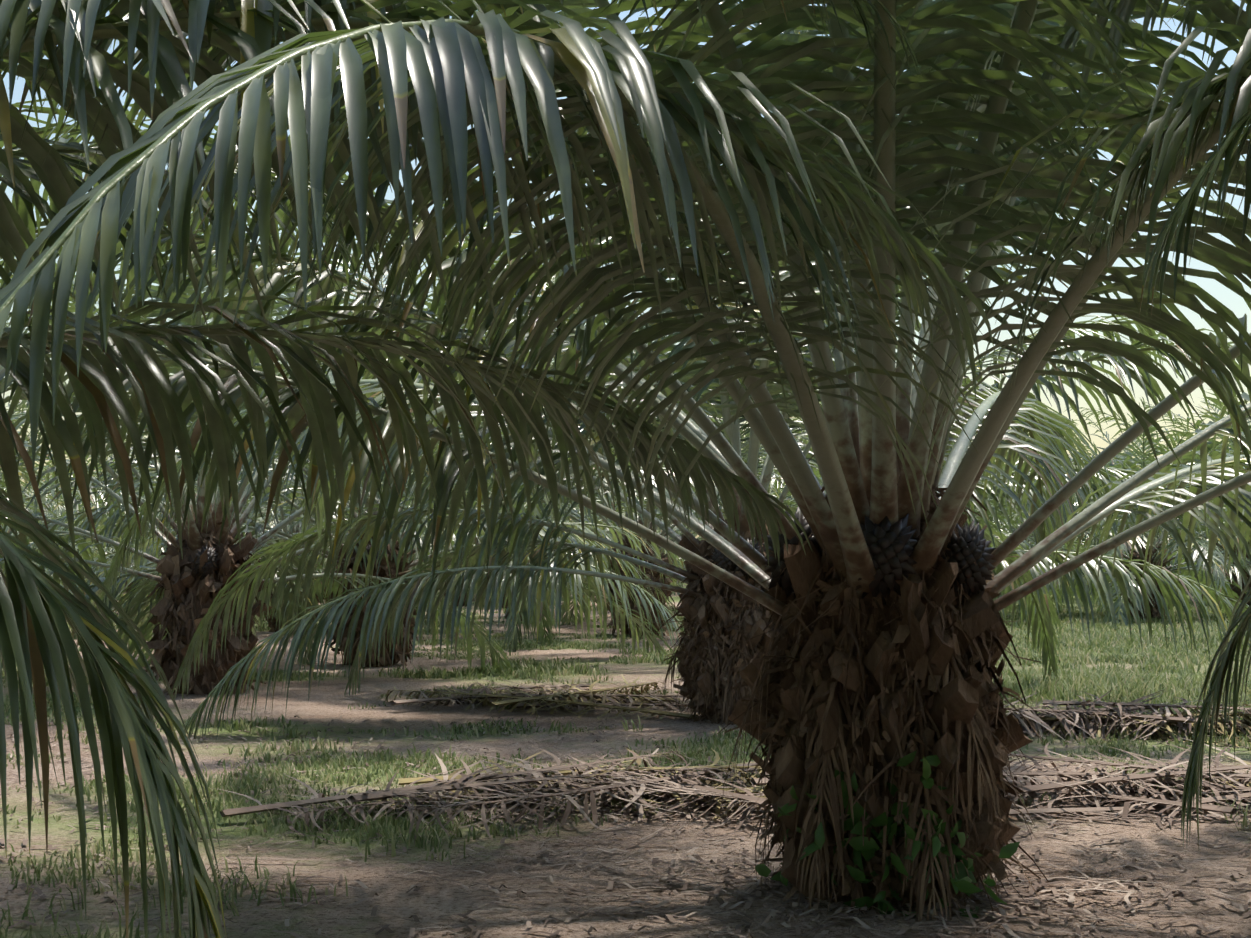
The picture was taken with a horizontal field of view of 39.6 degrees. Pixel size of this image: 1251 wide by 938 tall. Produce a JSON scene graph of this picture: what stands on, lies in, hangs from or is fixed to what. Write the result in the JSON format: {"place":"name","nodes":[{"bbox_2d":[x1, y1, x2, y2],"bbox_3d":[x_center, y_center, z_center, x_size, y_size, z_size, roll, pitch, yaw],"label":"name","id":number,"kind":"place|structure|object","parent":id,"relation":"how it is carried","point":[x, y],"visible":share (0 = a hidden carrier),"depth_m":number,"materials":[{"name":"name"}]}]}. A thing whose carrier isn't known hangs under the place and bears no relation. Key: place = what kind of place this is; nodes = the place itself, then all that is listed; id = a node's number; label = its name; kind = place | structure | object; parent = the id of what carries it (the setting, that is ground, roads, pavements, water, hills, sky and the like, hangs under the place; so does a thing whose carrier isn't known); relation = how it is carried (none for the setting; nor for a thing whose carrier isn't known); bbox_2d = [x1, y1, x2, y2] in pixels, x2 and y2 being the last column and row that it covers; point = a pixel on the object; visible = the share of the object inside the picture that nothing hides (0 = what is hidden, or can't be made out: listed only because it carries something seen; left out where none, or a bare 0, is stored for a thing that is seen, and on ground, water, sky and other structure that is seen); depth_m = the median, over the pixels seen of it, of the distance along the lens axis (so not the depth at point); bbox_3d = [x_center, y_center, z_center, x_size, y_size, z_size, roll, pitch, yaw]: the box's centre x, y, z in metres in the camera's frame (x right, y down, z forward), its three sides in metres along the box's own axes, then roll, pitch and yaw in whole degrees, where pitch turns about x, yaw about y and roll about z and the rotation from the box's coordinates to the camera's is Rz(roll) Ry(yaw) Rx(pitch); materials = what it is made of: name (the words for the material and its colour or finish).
{"place":"outdoors","nodes":[
{"label":"outdoors","id":0,"kind":"place"},
{"bbox_2d":[0,574,1250,937],"bbox_3d":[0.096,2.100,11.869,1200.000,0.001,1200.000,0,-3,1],"label":"ground","id":1,"kind":"structure","parent":0,"point":[378,874],"depth_m":8.97,"materials":[{"name":"brown soil"}]},
{"bbox_2d":[1,409,64,552],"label":"oil palm","id":2,"kind":"object","parent":1,"relation":"on","point":[27,509],"visible":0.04,"depth_m":39.67,"materials":[{"name":"green plant"}]},
{"bbox_2d":[0,476,65,581],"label":"oil palm","id":3,"kind":"object","parent":1,"relation":"on","point":[43,508],"depth_m":56.36,"materials":[{"name":"green plant"}]},
{"bbox_2d":[6,464,148,584],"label":"oil palm","id":4,"kind":"object","parent":1,"relation":"on","point":[50,485],"visible":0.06,"depth_m":70.32,"materials":[{"name":"green plant"}]},
{"bbox_2d":[0,394,176,644],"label":"oil palm","id":5,"kind":"object","parent":1,"relation":"on","point":[25,477],"visible":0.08,"depth_m":30.10,"materials":[{"name":"green plant"}]},
{"bbox_2d":[24,450,176,592],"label":"oil palm","id":6,"kind":"object","parent":1,"relation":"on","point":[58,514],"depth_m":63.43,"materials":[{"name":"green plant"}]},
{"bbox_2d":[38,457,167,583],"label":"oil palm","id":7,"kind":"object","parent":1,"relation":"on","point":[101,529],"depth_m":56.88,"materials":[{"name":"green plant"}]},
{"bbox_2d":[28,457,318,598],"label":"oil palm","id":8,"kind":"object","parent":1,"relation":"on","point":[92,505],"visible":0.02,"depth_m":48.56,"materials":[{"name":"green plant"}]},
{"bbox_2d":[29,384,439,614],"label":"oil palm","id":9,"kind":"object","parent":1,"relation":"on","point":[98,523],"visible":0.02,"depth_m":41.10,"materials":[{"name":"green plant"}]},
{"bbox_2d":[58,412,512,637],"bbox_3d":[-6.160,1.269,33.029,8.753,6.549,9.493,1,-3,-24],"label":"oil palm","id":10,"kind":"object","parent":1,"relation":"on","point":[297,528],"visible":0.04,"depth_m":32.56,"materials":[{"name":"green plant"}]},
{"bbox_2d":[265,458,348,598],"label":"oil palm","id":11,"kind":"object","parent":1,"relation":"on","point":[321,577],"depth_m":55.25,"materials":[{"name":"green plant"}]},
{"bbox_2d":[0,108,683,695],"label":"oil palm","id":12,"kind":"object","parent":1,"relation":"on","point":[192,582],"visible":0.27,"depth_m":18.83,"materials":[{"name":"green plant"}]},
{"bbox_2d":[0,224,721,667],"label":"oil palm","id":13,"kind":"object","parent":1,"relation":"on","point":[578,588],"visible":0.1,"depth_m":23.38,"materials":[{"name":"green plant"}]},
{"bbox_2d":[320,476,621,609],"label":"oil palm","id":14,"kind":"object","parent":1,"relation":"on","point":[470,583],"depth_m":48.19,"materials":[{"name":"green plant"}]},
{"bbox_2d":[214,744,773,843],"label":"dead fronds","id":15,"kind":"object","parent":1,"relation":"on","point":[680,787],"visible":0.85,"depth_m":10.24,"materials":[{"name":"brown plant"}]},
{"bbox_2d":[0,0,993,937],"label":"oil palm","id":16,"kind":"object","parent":1,"relation":"on","point":[36,638],"visible":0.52,"depth_m":4.90,"materials":[{"name":"green plant"}]},
{"bbox_2d":[318,417,723,624],"bbox_3d":[-2.199,1.350,38.444,9.366,6.394,9.238,1,-3,-14],"label":"oil palm","id":17,"kind":"object","parent":1,"relation":"on","point":[590,561],"depth_m":38.10,"materials":[{"name":"green plant"}]},
{"bbox_2d":[377,674,696,721],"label":"dead fronds","id":18,"kind":"object","parent":1,"relation":"on","point":[535,700],"visible":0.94,"depth_m":17.04,"materials":[{"name":"brown plant"}]},
{"bbox_2d":[408,477,672,599],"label":"oil palm","id":19,"kind":"object","parent":1,"relation":"on","point":[574,528],"depth_m":55.43,"materials":[{"name":"green plant"}]},
{"bbox_2d":[400,352,833,651],"bbox_3d":[0.335,0.761,31.645,11.339,7.225,10.838,1,-3,-11],"label":"oil palm","id":20,"kind":"object","parent":1,"relation":"on","point":[648,573],"visible":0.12,"depth_m":31.23,"materials":[{"name":"green plant"}]},
{"bbox_2d":[0,0,1250,920],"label":"oil palm","id":21,"kind":"object","parent":1,"relation":"on","point":[876,720],"visible":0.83,"depth_m":6.45,"materials":[{"name":"green plant"}]},
{"bbox_2d":[0,602,1250,937],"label":"grass tufts","id":22,"kind":"object","parent":1,"relation":"on","point":[1102,640],"visible":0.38,"depth_m":14.32,"materials":[{"name":"green plant"}]},
{"bbox_2d":[0,715,1250,937],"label":"ground litter","id":23,"kind":"object","parent":1,"relation":"on","point":[1034,899],"visible":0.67,"depth_m":7.87,"materials":[{"name":"brown plant"}]},
{"bbox_2d":[559,472,698,594],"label":"oil palm","id":24,"kind":"object","parent":1,"relation":"on","point":[672,592],"depth_m":60.96,"materials":[{"name":"green plant"}]},
{"bbox_2d":[566,416,821,605],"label":"oil palm","id":25,"kind":"object","parent":1,"relation":"on","point":[785,500],"depth_m":44.94,"materials":[{"name":"green plant"}]},
{"bbox_2d":[171,68,1250,739],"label":"oil palm","id":26,"kind":"object","parent":1,"relation":"on","point":[721,624],"visible":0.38,"depth_m":15.50,"materials":[{"name":"green plant"}]},
{"bbox_2d":[660,456,796,585],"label":"oil palm","id":27,"kind":"object","parent":1,"relation":"on","point":[791,503],"depth_m":55.97,"materials":[{"name":"green plant"}]},
{"bbox_2d":[676,372,1104,620],"bbox_3d":[6.048,1.238,38.724,10.200,6.737,10.495,2,-3,-38],"label":"oil palm","id":28,"kind":"object","parent":1,"relation":"on","point":[1028,545],"visible":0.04,"depth_m":37.24,"materials":[{"name":"green plant"}]},
{"bbox_2d":[750,738,1250,842],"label":"dead fronds","id":29,"kind":"object","parent":1,"relation":"on","point":[1232,786],"visible":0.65,"depth_m":10.52,"materials":[{"name":"brown plant"}]},
{"bbox_2d":[970,459,1107,610],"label":"oil palm","id":30,"kind":"object","parent":1,"relation":"on","point":[1032,544],"visible":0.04,"depth_m":45.83,"materials":[{"name":"green plant"}]},
{"bbox_2d":[980,419,1187,602],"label":"oil palm","id":31,"kind":"object","parent":1,"relation":"on","point":[1082,540],"visible":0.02,"depth_m":54.77,"materials":[{"name":"green plant"}]},
{"bbox_2d":[1007,477,1201,595],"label":"oil palm","id":32,"kind":"object","parent":1,"relation":"on","point":[1092,544],"visible":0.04,"depth_m":62.44,"materials":[{"name":"green plant"}]},
{"bbox_2d":[992,444,1220,587],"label":"oil palm","id":33,"kind":"object","parent":1,"relation":"on","point":[1126,527],"depth_m":69.64,"materials":[{"name":"green plant"}]},
{"bbox_2d":[968,397,1250,625],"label":"oil palm","id":34,"kind":"object","parent":1,"relation":"on","point":[1147,456],"visible":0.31,"depth_m":38.43,"materials":[{"name":"green plant"}]},
{"bbox_2d":[1003,689,1250,747],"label":"dead fronds","id":35,"kind":"object","parent":1,"relation":"on","point":[1070,719],"visible":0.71,"depth_m":14.42,"materials":[{"name":"brown plant"}]},
{"bbox_2d":[1049,0,1250,845],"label":"oil palm","id":36,"kind":"object","parent":1,"relation":"on","point":[1183,211],"visible":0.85,"depth_m":5.16,"materials":[{"name":"green plant"}]},
{"bbox_2d":[1056,389,1250,607],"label":"oil palm","id":37,"kind":"object","parent":1,"relation":"on","point":[1234,588],"visible":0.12,"depth_m":48.53,"materials":[{"name":"green plant"}]},
{"bbox_2d":[1090,462,1224,597],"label":"oil palm","id":38,"kind":"object","parent":1,"relation":"on","point":[1157,537],"depth_m":55.17,"materials":[{"name":"green plant"}]},
{"bbox_2d":[0,0,1250,487],"label":"sky","id":39,"kind":"structure","parent":0,"point":[1233,301],"materials":[{"name":"white"}]}
]}

